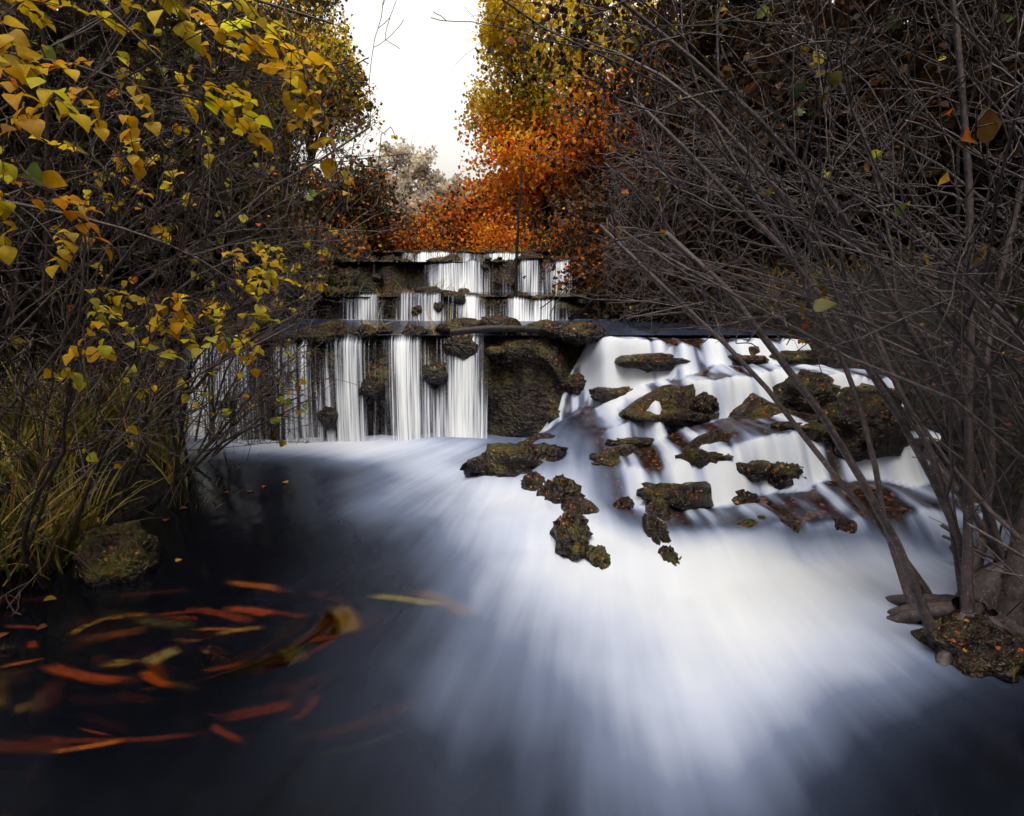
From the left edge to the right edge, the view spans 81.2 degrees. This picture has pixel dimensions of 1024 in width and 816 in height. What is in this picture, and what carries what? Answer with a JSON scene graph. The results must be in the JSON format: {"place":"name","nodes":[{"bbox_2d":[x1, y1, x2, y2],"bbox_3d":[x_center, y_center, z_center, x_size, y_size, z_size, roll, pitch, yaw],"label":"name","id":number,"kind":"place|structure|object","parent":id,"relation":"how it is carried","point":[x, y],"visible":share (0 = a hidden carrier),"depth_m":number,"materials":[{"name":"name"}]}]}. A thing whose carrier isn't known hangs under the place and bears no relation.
{"place":"outdoors","nodes":[
{"label":"outdoors","id":0,"kind":"place"},
{"bbox_2d":[379,252,571,252],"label":"water","id":1,"kind":"structure","parent":0,"point":[454,252],"depth_m":14.66,"materials":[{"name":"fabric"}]},
{"bbox_2d":[57,0,907,207],"label":"sky","id":2,"kind":"structure","parent":0,"point":[420,86],"materials":[{"name":"white"}]},
{"bbox_2d":[0,0,1023,602],"bbox_3d":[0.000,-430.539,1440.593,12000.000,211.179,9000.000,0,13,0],"label":"ground","id":3,"kind":"structure","parent":0,"point":[160,486],"depth_m":6.12,"materials":[{"name":"brown soil"}]},
{"bbox_2d":[0,0,424,616],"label":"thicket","id":4,"kind":"object","parent":3,"relation":"on","point":[48,290],"depth_m":3.64,"materials":[{"name":"yellow plant"}]},
{"bbox_2d":[166,328,571,440],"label":"rock wall","id":5,"kind":"structure","parent":3,"relation":"on","point":[524,399],"depth_m":6.97,"materials":[{"name":"brown stone"}]},
{"bbox_2d":[159,315,607,430],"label":"rocks","id":6,"kind":"object","parent":3,"relation":"on","point":[331,333],"visible":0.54,"depth_m":6.88,"materials":[{"name":"brown stone"}]},
{"bbox_2d":[357,262,458,263],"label":"pool","id":7,"kind":"structure","parent":3,"relation":"on","point":[386,262],"depth_m":12.38,"materials":[{"name":"liquid"}]},
{"bbox_2d":[312,258,590,298],"bbox_3d":[-1.000,-2.606,12.301,9.082,0.975,1.888,0,13,0],"label":"ledge","id":8,"kind":"object","parent":3,"relation":"on","point":[498,275],"visible":0.23,"depth_m":11.66,"materials":[{"name":"brown stone"}]},
{"bbox_2d":[319,252,566,288],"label":"rocks","id":9,"kind":"object","parent":8,"relation":"on","point":[522,257],"visible":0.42,"depth_m":11.65,"materials":[{"name":"brown stone"}]},
{"bbox_2d":[429,260,575,291],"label":"waterfall","id":10,"kind":"object","parent":8,"relation":"on","point":[470,284],"visible":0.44,"depth_m":11.56,"materials":[{"name":"liquid"}]},
{"bbox_2d":[296,292,614,296],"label":"pool","id":11,"kind":"structure","parent":3,"relation":"on","point":[499,294],"depth_m":10.15,"materials":[{"name":"liquid"}]},
{"bbox_2d":[130,319,783,362],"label":"pool","id":12,"kind":"structure","parent":3,"relation":"on","point":[618,327],"depth_m":8.07,"materials":[{"name":"liquid"}]},
{"bbox_2d":[0,220,936,585],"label":"grass tufts","id":13,"kind":"object","parent":3,"relation":"on","point":[56,516],"visible":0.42,"depth_m":4.24,"materials":[{"name":"green plant"}]},
{"bbox_2d":[307,289,630,338],"bbox_3d":[-1.045,-1.583,9.833,7.043,0.765,1.807,0,13,0],"label":"ledge","id":14,"kind":"object","parent":3,"relation":"on","point":[391,305],"visible":0.31,"depth_m":9.27,"materials":[{"name":"brown stone"}]},
{"bbox_2d":[347,293,553,320],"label":"waterfall","id":15,"kind":"object","parent":14,"relation":"on","point":[519,312],"visible":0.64,"depth_m":9.02,"materials":[{"name":"liquid"}]},
{"bbox_2d":[301,286,622,318],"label":"rocks","id":16,"kind":"object","parent":14,"relation":"on","point":[432,291],"visible":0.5,"depth_m":9.20,"materials":[{"name":"brown stone"}]},
{"bbox_2d":[374,250,571,261],"bbox_3d":[-1.258,-3.681,15.192,7.552,0.663,1.784,0,13,0],"label":"ledge","id":17,"kind":"object","parent":3,"relation":"on","point":[391,256],"visible":0.1,"depth_m":14.56,"materials":[{"name":"brown stone"}]},
{"bbox_2d":[405,252,519,261],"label":"waterfall","id":18,"kind":"object","parent":17,"relation":"on","point":[422,257],"visible":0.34,"depth_m":14.33,"materials":[{"name":"liquid"}]},
{"bbox_2d":[373,246,568,255],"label":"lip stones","id":19,"kind":"object","parent":17,"relation":"on","point":[400,252],"visible":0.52,"depth_m":14.47,"materials":[{"name":"brown stone"}]},
{"bbox_2d":[0,0,1023,341],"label":"trees","id":20,"kind":"object","parent":3,"relation":"on","point":[520,130],"depth_m":9.94,"materials":[{"name":"orange plant"}]},
{"bbox_2d":[0,336,1023,815],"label":"water","id":21,"kind":"structure","parent":3,"relation":"on","point":[388,626],"depth_m":3.05,"materials":[{"name":"liquid"}]},
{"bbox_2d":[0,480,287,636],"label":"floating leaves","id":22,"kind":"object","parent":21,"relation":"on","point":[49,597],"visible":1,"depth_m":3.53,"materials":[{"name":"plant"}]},
{"bbox_2d":[184,336,486,443],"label":"waterfall","id":23,"kind":"object","parent":21,"relation":"on","point":[464,381],"visible":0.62,"depth_m":6.86,"materials":[{"name":"liquid"}]},
{"bbox_2d":[68,313,1023,682],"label":"stream rocks","id":24,"kind":"object","parent":3,"relation":"on","point":[980,647],"visible":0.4,"depth_m":4.78,"materials":[{"name":"brown stone"}]},
{"bbox_2d":[431,0,1023,665],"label":"thicket","id":25,"kind":"object","parent":3,"relation":"on","point":[993,590],"depth_m":3.04,"materials":[{"name":"brown plant"}]}
]}

